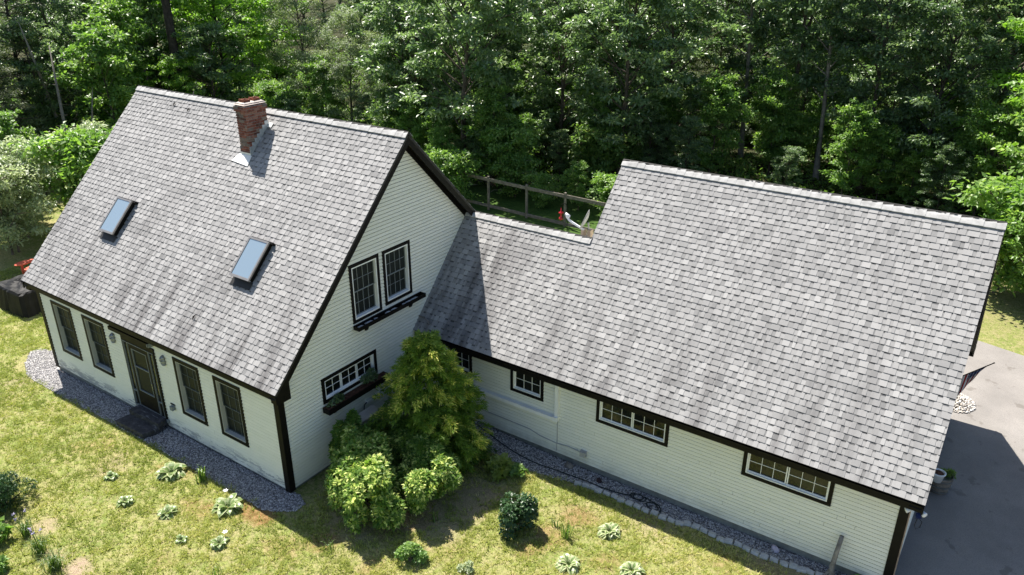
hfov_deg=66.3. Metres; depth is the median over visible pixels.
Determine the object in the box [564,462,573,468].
rock
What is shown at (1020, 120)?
shrub
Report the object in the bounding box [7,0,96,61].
broadleaf tree
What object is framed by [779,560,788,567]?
edging stone
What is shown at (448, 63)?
broadleaf tree
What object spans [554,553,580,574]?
hosta
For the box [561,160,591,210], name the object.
shrub
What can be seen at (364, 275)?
window
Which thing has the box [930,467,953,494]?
barrel planter
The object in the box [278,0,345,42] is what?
hemlock
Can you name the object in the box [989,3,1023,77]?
broadleaf tree
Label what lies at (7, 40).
broadleaf tree
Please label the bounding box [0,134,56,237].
shrub
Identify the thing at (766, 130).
bush
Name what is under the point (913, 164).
bush
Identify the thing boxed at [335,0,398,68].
broadleaf tree
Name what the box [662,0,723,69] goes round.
broadleaf tree
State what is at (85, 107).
bush
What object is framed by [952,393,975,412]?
white gravel
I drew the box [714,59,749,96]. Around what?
bush
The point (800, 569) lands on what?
edging stone
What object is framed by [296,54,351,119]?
young tree
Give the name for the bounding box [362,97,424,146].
bush
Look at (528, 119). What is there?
bush
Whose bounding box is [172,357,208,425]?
window
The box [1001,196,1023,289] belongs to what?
shrub
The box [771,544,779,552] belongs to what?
rock
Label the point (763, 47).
broadleaf tree
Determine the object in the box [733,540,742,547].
edging stone
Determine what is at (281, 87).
bush
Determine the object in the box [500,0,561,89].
broadleaf tree
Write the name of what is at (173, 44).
pine tree
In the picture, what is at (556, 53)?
broadleaf tree
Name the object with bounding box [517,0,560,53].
broadleaf tree
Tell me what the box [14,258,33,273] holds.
garden chair
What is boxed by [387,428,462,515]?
laurel shrub
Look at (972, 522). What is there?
driveway
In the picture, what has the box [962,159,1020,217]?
bush
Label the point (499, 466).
shrub
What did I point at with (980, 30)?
broadleaf tree
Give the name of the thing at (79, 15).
broadleaf tree
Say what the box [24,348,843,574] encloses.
gravel
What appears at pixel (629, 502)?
edging stone
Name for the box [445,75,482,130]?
bush
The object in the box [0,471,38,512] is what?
yew shrub
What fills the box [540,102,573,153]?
bush
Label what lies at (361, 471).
laurel shrub
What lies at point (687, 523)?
edging stone
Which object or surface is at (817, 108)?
bush
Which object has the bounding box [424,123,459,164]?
shrub
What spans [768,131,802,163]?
bush
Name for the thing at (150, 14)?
broadleaf tree
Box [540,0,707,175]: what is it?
oak tree
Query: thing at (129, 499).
hosta
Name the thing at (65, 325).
window
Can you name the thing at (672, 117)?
bush
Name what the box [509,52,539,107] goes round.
bush
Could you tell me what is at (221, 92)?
bush
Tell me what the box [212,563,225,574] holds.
iris
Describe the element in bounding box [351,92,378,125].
bush
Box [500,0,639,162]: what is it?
oak tree
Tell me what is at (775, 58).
broadleaf tree
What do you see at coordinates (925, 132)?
bush
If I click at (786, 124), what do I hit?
bush
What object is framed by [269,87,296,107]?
bush
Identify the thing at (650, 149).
bush
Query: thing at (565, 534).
iris
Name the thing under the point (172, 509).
hosta
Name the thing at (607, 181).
shrub
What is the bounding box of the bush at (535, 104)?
[525,100,539,117]
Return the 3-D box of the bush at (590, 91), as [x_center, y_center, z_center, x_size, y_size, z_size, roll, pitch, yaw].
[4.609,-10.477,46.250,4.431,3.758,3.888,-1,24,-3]
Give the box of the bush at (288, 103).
[279,99,303,111]
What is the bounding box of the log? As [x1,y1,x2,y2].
[822,535,843,574]
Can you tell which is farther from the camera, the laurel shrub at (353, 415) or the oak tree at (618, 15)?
the oak tree at (618, 15)
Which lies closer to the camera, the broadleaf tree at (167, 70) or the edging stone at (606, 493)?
the edging stone at (606, 493)
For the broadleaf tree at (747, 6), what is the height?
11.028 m
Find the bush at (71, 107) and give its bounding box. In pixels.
[44,81,96,130]
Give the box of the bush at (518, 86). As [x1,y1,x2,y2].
[494,80,528,120]
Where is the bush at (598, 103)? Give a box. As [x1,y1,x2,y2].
[575,90,621,154]
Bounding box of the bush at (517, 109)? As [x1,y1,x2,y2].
[506,88,534,125]
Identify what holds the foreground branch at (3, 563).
on the lawn at (1002, 324)
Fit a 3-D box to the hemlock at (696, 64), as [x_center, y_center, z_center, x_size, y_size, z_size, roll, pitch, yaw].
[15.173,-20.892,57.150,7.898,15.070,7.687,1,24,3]
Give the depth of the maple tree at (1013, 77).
31.10 m
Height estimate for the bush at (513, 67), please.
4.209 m
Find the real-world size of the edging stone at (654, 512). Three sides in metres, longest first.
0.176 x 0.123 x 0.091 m
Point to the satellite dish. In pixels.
(586, 232)
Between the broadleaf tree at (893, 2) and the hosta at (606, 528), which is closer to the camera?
the hosta at (606, 528)
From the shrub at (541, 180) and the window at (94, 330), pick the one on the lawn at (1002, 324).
the shrub at (541, 180)
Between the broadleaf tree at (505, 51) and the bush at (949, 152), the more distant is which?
the broadleaf tree at (505, 51)
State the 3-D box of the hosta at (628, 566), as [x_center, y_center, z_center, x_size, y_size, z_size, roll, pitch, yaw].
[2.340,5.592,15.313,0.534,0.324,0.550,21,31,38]
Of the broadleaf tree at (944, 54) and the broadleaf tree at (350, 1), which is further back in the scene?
the broadleaf tree at (350, 1)
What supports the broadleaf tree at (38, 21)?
on the lawn at (1002, 324)
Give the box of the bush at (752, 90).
[741,67,758,116]
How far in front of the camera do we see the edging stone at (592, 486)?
17.60 m
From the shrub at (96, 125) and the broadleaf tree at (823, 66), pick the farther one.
the broadleaf tree at (823, 66)
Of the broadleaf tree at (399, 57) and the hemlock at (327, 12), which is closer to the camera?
the broadleaf tree at (399, 57)
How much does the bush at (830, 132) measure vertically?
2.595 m
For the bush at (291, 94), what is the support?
on the lawn at (1002, 324)
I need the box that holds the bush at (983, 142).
[949,98,1020,215]
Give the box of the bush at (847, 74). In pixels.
[837,56,883,125]
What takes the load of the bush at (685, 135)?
on the lawn at (1002, 324)
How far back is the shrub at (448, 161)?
34.74 m
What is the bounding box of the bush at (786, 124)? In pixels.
[750,109,829,173]
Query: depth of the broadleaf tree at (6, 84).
39.68 m
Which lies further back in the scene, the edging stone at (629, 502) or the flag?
the flag
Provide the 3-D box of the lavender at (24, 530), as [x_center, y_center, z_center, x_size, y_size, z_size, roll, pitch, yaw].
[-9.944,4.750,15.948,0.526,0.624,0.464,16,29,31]
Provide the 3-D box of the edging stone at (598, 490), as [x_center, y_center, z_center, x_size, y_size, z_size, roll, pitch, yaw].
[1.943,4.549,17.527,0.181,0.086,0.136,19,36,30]
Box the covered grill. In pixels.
[0,274,41,317]
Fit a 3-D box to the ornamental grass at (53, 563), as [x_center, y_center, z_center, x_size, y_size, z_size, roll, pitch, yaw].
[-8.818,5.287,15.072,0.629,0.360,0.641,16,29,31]
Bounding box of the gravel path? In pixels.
[26,350,303,510]
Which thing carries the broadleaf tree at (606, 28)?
on the lawn at (1002, 324)
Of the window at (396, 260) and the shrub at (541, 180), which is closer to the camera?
the window at (396, 260)
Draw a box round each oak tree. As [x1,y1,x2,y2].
[341,0,454,110]
[348,0,476,131]
[396,0,545,180]
[407,0,565,115]
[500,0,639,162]
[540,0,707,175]
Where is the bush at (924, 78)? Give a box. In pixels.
[894,58,943,113]
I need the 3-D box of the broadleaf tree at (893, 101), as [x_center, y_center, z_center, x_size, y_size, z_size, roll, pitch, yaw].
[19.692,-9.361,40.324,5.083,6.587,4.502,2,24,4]
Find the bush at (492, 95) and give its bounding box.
[462,81,523,185]
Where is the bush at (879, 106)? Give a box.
[839,73,884,122]
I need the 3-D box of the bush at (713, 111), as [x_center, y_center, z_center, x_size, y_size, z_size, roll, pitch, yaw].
[10.118,-7.710,37.984,3.487,5.472,2.736,14,28,28]
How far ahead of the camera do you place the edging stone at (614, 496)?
17.33 m
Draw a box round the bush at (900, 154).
[886,118,921,179]
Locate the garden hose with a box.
[477,424,660,511]
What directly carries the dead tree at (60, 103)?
on the lawn at (1002, 324)
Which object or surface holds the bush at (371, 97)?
on the lawn at (1002, 324)
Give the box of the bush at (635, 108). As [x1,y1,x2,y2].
[581,98,668,151]
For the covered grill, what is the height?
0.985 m
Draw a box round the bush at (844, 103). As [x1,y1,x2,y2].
[827,100,851,141]
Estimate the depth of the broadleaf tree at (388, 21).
54.60 m
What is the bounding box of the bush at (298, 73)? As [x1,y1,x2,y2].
[288,70,325,94]
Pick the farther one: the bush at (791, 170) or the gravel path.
the bush at (791, 170)
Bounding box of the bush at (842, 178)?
[819,97,896,194]
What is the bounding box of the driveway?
[895,341,1023,574]
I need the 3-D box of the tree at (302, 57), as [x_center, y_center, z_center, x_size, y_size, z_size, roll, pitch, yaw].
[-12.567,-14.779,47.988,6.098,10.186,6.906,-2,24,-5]
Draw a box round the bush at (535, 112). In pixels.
[518,108,552,155]
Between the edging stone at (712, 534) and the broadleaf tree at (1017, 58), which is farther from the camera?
the broadleaf tree at (1017, 58)
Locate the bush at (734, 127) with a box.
[713,81,751,147]
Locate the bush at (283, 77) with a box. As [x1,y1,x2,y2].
[266,62,295,80]
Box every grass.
[33,546,66,573]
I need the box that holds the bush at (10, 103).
[1,96,34,128]
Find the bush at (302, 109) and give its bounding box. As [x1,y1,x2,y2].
[283,99,325,116]
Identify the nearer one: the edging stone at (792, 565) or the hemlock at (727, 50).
the edging stone at (792, 565)
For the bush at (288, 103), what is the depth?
45.57 m
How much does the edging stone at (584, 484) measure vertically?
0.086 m
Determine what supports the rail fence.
on the lawn at (1002, 324)
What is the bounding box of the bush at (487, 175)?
[450,147,541,194]
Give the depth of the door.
19.38 m
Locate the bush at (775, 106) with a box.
[745,67,806,174]
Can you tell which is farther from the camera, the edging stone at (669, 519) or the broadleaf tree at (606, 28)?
the broadleaf tree at (606, 28)
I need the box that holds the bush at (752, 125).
[732,110,762,142]
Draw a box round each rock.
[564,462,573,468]
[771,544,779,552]
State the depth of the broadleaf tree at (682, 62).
54.14 m
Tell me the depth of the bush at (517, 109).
45.42 m
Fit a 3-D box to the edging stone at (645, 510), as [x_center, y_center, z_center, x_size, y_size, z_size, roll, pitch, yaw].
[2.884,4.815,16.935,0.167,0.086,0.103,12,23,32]
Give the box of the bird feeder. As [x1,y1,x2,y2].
[559,203,567,223]
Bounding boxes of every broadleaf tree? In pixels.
[0,0,24,81]
[0,0,109,116]
[0,16,83,138]
[0,38,20,122]
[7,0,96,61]
[12,1,75,58]
[31,0,114,88]
[38,0,127,113]
[104,0,215,90]
[128,49,204,94]
[154,20,258,101]
[157,2,194,66]
[198,2,264,89]
[223,1,285,66]
[235,0,313,94]
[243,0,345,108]
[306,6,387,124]
[329,0,376,44]
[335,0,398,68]
[373,27,417,101]
[375,0,420,60]
[413,41,471,135]
[436,1,518,78]
[448,0,527,116]
[492,2,521,63]
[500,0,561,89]
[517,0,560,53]
[520,32,595,107]
[564,1,684,111]
[591,0,754,159]
[635,33,682,97]
[646,6,700,83]
[653,1,733,89]
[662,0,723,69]
[694,0,783,69]
[709,0,807,101]
[767,0,822,74]
[770,9,850,140]
[779,0,850,93]
[792,0,912,118]
[799,25,856,114]
[812,0,964,188]
[843,0,956,107]
[844,37,956,126]
[860,0,938,74]
[869,0,1022,204]
[891,0,1009,119]
[920,0,1023,173]
[946,0,1018,105]
[966,41,1023,170]
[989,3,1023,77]
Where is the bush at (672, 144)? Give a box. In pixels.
[651,124,678,165]
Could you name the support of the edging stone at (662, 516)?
on the lawn at (1002, 324)
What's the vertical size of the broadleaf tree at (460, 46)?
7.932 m
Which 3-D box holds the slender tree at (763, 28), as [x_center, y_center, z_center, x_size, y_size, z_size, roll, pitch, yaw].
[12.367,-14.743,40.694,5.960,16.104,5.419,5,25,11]
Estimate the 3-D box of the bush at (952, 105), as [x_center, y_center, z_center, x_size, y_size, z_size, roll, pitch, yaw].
[19.841,-6.720,35.746,2.751,5.503,3.507,18,30,34]
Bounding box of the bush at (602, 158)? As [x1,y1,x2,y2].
[561,120,643,181]
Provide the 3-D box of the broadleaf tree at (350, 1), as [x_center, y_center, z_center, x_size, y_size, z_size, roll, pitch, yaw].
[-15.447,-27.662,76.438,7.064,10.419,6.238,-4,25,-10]
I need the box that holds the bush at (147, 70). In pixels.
[138,60,172,90]
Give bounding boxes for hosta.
[103,471,119,480]
[116,495,134,507]
[155,461,188,482]
[157,504,176,519]
[175,534,187,544]
[209,535,229,550]
[211,493,243,516]
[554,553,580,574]
[597,522,620,539]
[619,561,645,574]
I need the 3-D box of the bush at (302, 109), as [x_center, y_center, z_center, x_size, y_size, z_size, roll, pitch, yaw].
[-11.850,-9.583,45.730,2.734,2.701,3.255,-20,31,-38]
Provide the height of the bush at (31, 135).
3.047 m
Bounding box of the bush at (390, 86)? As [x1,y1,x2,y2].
[371,53,402,107]
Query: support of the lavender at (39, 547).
on the lawn at (1002, 324)
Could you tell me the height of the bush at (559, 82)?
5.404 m
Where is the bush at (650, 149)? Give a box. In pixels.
[626,108,676,165]
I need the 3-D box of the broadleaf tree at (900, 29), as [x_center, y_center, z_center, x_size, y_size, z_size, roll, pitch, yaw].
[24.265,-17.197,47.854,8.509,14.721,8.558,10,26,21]
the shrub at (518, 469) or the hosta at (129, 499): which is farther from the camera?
the shrub at (518, 469)
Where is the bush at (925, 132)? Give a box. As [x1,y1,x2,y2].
[890,106,930,184]
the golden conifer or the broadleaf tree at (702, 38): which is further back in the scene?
the broadleaf tree at (702, 38)
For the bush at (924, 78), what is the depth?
44.05 m
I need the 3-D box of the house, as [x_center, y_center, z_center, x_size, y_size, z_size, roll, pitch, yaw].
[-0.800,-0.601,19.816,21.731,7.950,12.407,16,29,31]
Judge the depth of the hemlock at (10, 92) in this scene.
36.73 m
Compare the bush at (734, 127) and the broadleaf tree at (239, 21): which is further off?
the broadleaf tree at (239, 21)
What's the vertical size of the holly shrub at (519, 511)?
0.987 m
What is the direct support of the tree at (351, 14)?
on the lawn at (1002, 324)
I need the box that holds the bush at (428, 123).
[416,106,449,151]
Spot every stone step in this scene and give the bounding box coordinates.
[115,414,163,438]
[129,405,167,429]
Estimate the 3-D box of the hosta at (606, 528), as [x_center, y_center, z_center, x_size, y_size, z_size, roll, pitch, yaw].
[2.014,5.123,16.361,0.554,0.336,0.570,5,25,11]
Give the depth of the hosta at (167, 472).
17.74 m
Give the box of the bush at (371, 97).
[363,66,383,113]
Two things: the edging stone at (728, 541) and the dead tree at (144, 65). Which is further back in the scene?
the dead tree at (144, 65)
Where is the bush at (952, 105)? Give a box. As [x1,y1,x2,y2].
[920,79,991,189]
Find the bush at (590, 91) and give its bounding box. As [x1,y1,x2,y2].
[567,85,622,103]
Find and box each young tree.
[43,16,143,131]
[69,0,153,123]
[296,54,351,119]
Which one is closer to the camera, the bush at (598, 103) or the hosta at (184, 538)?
the hosta at (184, 538)
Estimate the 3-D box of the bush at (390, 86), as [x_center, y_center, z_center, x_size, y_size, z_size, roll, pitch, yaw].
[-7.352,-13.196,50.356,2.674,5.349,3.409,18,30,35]
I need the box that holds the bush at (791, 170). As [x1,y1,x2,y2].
[768,145,807,186]
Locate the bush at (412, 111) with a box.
[391,100,429,148]
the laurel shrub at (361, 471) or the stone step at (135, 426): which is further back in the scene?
the stone step at (135, 426)
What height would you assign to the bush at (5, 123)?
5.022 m
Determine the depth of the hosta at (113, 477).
17.67 m
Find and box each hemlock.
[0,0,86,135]
[0,16,63,184]
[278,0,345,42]
[298,0,353,63]
[515,2,547,112]
[671,0,759,152]
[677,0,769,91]
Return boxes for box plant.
[326,392,344,407]
[358,367,378,383]
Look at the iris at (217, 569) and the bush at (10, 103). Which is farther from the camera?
the bush at (10, 103)
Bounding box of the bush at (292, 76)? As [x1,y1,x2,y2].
[285,65,318,89]
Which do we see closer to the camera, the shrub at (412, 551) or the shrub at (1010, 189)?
the shrub at (412, 551)
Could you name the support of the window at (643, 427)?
in the house
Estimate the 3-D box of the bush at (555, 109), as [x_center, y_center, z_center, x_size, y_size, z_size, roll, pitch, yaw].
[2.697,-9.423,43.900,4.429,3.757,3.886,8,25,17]
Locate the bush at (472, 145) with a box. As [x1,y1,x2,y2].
[449,116,499,180]
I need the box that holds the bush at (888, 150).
[856,122,905,199]
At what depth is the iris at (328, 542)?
15.77 m
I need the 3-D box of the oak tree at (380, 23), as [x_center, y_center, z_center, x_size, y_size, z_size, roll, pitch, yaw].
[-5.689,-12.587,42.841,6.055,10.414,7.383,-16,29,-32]
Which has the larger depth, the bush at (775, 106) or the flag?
the bush at (775, 106)
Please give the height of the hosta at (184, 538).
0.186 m
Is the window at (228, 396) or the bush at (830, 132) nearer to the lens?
the window at (228, 396)
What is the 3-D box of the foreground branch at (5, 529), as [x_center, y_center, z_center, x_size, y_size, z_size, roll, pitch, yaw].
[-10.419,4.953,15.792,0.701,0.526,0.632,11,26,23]
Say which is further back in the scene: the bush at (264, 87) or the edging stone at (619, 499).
the bush at (264, 87)
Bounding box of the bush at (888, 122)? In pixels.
[852,107,910,193]
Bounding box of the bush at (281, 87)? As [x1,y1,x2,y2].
[269,78,316,93]
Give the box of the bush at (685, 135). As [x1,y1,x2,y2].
[668,116,714,171]
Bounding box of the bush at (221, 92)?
[204,86,238,101]
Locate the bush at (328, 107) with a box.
[327,89,346,111]
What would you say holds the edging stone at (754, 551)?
on the lawn at (1002, 324)
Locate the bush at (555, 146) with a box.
[535,129,577,174]
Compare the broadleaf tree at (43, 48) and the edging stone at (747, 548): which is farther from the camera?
the broadleaf tree at (43, 48)
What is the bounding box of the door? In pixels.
[128,344,159,414]
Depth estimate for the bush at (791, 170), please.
36.39 m
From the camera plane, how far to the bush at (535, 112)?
42.85 m
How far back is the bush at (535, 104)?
46.81 m
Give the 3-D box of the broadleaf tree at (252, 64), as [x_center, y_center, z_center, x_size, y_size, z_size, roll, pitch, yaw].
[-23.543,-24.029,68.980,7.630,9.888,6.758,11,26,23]
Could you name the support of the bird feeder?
on the lawn at (1002, 324)
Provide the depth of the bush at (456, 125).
42.99 m
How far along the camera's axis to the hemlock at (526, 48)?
51.22 m
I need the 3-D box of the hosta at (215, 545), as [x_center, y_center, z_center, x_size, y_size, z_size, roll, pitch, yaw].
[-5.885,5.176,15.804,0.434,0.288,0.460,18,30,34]
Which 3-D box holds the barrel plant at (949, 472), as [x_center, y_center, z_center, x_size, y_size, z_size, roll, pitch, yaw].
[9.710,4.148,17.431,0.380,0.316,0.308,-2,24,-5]
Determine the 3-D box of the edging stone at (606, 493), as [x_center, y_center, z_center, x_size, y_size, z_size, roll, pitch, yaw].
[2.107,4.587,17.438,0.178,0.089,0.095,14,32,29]
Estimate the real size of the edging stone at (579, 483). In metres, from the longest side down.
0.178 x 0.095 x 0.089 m
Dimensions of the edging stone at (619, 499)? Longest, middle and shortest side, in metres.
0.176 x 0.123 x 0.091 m
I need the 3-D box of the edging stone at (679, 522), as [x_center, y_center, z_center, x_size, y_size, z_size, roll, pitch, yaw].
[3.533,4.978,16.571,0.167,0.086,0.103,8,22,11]
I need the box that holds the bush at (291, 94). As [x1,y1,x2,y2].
[267,86,315,109]
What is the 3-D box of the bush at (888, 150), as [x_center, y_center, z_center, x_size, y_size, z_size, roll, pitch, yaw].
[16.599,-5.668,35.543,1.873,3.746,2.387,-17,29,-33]
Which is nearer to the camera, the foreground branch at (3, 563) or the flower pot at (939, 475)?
the foreground branch at (3, 563)
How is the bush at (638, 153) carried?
on the lawn at (1002, 324)
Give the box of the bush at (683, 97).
[677,85,705,131]
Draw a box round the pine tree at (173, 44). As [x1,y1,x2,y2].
[159,0,197,91]
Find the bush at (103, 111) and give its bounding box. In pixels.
[93,105,125,124]
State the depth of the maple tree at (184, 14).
45.66 m
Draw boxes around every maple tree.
[112,0,211,96]
[148,0,304,103]
[985,17,1023,168]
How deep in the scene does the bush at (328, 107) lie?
52.06 m
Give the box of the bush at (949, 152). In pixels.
[913,142,973,212]
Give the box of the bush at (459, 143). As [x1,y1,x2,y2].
[446,139,474,172]
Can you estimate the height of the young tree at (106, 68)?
7.697 m
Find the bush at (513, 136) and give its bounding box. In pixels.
[463,122,543,188]
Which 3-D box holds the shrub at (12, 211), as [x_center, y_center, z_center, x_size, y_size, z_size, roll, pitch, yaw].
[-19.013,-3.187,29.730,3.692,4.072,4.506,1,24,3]
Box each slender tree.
[707,0,800,156]
[749,0,845,112]
[768,0,882,179]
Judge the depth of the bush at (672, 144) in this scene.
39.08 m
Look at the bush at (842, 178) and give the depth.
34.89 m
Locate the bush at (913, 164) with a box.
[891,132,946,203]
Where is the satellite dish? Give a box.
[565,210,592,236]
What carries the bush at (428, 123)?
on the lawn at (1002, 324)
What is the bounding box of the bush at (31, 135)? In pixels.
[21,133,57,195]
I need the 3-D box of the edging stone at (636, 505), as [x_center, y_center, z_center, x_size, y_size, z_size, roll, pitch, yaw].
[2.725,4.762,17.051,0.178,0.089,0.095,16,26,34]
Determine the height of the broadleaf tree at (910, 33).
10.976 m
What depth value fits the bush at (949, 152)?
32.68 m
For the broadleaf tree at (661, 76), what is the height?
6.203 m
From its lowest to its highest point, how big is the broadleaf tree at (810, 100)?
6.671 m
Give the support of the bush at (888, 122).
on the lawn at (1002, 324)
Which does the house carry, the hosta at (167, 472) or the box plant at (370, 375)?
the box plant at (370, 375)
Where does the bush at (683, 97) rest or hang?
on the lawn at (1002, 324)
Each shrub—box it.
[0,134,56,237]
[0,151,59,254]
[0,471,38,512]
[7,121,114,212]
[28,118,118,204]
[323,420,407,533]
[328,408,371,451]
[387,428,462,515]
[394,541,429,564]
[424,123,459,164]
[424,146,488,199]
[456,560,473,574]
[482,452,513,483]
[489,151,543,196]
[498,491,538,541]
[507,462,529,477]
[520,171,563,208]
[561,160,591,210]
[589,170,617,214]
[944,166,1023,296]
[999,109,1023,236]
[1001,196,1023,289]
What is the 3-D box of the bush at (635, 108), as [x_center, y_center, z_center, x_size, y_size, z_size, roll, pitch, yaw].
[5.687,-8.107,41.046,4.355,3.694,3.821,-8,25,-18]
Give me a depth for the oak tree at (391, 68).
39.80 m
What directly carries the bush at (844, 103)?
on the lawn at (1002, 324)
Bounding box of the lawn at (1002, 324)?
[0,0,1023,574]
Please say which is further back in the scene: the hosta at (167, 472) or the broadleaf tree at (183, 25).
the broadleaf tree at (183, 25)
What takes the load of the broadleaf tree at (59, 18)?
on the lawn at (1002, 324)
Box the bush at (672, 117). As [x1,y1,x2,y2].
[646,91,691,157]
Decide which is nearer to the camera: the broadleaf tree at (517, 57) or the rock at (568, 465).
the rock at (568, 465)
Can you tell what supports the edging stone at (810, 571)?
on the lawn at (1002, 324)
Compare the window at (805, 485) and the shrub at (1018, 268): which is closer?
the window at (805, 485)
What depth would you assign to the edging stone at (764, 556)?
15.65 m
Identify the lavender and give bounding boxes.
[12,508,35,538]
[21,527,50,556]
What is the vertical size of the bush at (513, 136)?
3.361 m
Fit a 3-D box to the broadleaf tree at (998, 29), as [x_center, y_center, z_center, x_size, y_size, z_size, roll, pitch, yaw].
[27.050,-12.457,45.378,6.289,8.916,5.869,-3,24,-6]
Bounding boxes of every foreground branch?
[0,516,12,542]
[0,553,8,574]
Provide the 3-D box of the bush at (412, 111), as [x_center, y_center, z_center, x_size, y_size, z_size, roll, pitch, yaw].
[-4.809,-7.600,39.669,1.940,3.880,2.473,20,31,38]
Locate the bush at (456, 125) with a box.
[446,109,506,149]
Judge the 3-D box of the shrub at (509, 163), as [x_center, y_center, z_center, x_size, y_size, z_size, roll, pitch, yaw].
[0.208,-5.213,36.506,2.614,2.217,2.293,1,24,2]
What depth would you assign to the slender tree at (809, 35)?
37.46 m
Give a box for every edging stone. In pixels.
[574,480,581,485]
[582,482,589,487]
[589,484,596,490]
[594,487,603,493]
[603,490,610,495]
[611,493,618,499]
[617,497,625,503]
[625,500,633,506]
[633,503,640,509]
[641,507,649,513]
[650,509,658,515]
[658,514,666,520]
[667,516,674,522]
[675,520,682,525]
[683,520,691,525]
[691,523,700,530]
[699,526,707,533]
[708,530,716,537]
[716,535,724,542]
[724,537,732,544]
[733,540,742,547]
[742,544,750,552]
[750,548,759,556]
[759,552,768,559]
[769,556,778,563]
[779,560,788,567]
[789,562,797,569]
[797,565,805,573]
[806,568,814,574]
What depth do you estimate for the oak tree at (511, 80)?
43.01 m
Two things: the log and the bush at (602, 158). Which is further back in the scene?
the bush at (602, 158)
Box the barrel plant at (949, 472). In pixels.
[941,467,956,478]
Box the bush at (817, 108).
[799,93,839,162]
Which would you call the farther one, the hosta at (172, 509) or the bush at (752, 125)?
the bush at (752, 125)
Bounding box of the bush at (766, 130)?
[762,91,798,135]
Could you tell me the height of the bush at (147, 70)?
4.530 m
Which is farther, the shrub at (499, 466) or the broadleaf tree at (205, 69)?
the broadleaf tree at (205, 69)
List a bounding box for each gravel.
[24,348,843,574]
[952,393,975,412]
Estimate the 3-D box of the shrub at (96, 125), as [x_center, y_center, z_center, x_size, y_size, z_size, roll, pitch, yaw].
[-18.230,-4.937,33.419,3.853,4.249,4.702,7,25,15]
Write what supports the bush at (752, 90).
on the lawn at (1002, 324)
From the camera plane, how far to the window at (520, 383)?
18.47 m
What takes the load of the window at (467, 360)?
in the house
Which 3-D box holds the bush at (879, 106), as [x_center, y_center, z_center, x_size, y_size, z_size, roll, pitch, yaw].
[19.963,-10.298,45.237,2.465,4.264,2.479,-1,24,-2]
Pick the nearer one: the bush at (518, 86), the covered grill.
the covered grill
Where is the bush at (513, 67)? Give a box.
[504,59,522,82]
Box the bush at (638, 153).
[623,138,657,163]
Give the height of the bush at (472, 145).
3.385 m
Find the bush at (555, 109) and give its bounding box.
[526,88,592,144]
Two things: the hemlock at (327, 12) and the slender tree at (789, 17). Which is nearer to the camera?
the slender tree at (789, 17)
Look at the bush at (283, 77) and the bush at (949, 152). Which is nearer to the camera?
the bush at (949, 152)
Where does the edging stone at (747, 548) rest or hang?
on the lawn at (1002, 324)
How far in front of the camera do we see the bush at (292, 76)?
56.91 m
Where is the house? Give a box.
[21,85,1007,574]
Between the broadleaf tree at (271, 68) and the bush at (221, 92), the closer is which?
the bush at (221, 92)
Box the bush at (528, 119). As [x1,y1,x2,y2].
[513,112,542,165]
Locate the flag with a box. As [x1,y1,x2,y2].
[957,362,994,395]
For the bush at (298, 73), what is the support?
on the lawn at (1002, 324)
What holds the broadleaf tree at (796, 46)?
on the lawn at (1002, 324)
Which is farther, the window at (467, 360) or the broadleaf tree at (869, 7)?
the broadleaf tree at (869, 7)
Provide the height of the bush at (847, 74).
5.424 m
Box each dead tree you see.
[18,22,64,126]
[49,46,66,130]
[89,88,92,122]
[137,42,158,87]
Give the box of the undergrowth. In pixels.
[11,45,1023,270]
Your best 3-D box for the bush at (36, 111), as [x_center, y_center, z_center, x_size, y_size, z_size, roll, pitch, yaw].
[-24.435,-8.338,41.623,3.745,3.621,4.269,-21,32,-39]
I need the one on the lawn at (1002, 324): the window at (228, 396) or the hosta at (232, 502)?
the hosta at (232, 502)
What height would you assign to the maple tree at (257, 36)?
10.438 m
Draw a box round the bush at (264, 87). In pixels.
[252,76,279,106]
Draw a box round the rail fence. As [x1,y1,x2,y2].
[456,171,605,231]
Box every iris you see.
[195,464,205,482]
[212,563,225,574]
[320,536,335,548]
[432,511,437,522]
[561,523,576,539]
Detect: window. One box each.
[50,300,82,360]
[81,314,114,377]
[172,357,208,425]
[212,375,249,447]
[320,349,377,404]
[347,253,382,323]
[381,240,412,305]
[447,348,471,373]
[510,370,543,401]
[596,400,669,446]
[741,452,834,506]
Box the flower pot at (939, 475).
[933,468,945,482]
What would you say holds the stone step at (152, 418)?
on the stone step at (135, 426)
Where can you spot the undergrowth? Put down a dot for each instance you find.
(892, 198)
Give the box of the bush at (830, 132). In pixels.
[822,120,860,161]
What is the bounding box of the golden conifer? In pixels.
[367,329,498,475]
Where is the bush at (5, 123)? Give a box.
[0,101,42,186]
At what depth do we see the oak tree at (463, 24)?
36.31 m
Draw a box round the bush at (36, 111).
[12,98,79,136]
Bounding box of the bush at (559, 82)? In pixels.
[539,55,584,112]
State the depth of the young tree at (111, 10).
41.01 m
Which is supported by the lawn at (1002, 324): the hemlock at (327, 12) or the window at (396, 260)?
the hemlock at (327, 12)
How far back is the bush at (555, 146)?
38.74 m
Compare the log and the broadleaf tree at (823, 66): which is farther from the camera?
the broadleaf tree at (823, 66)
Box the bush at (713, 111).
[689,70,758,172]
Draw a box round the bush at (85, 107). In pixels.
[75,100,102,117]
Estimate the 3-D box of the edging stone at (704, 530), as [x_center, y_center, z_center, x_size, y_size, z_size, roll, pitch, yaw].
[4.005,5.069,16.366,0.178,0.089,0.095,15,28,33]

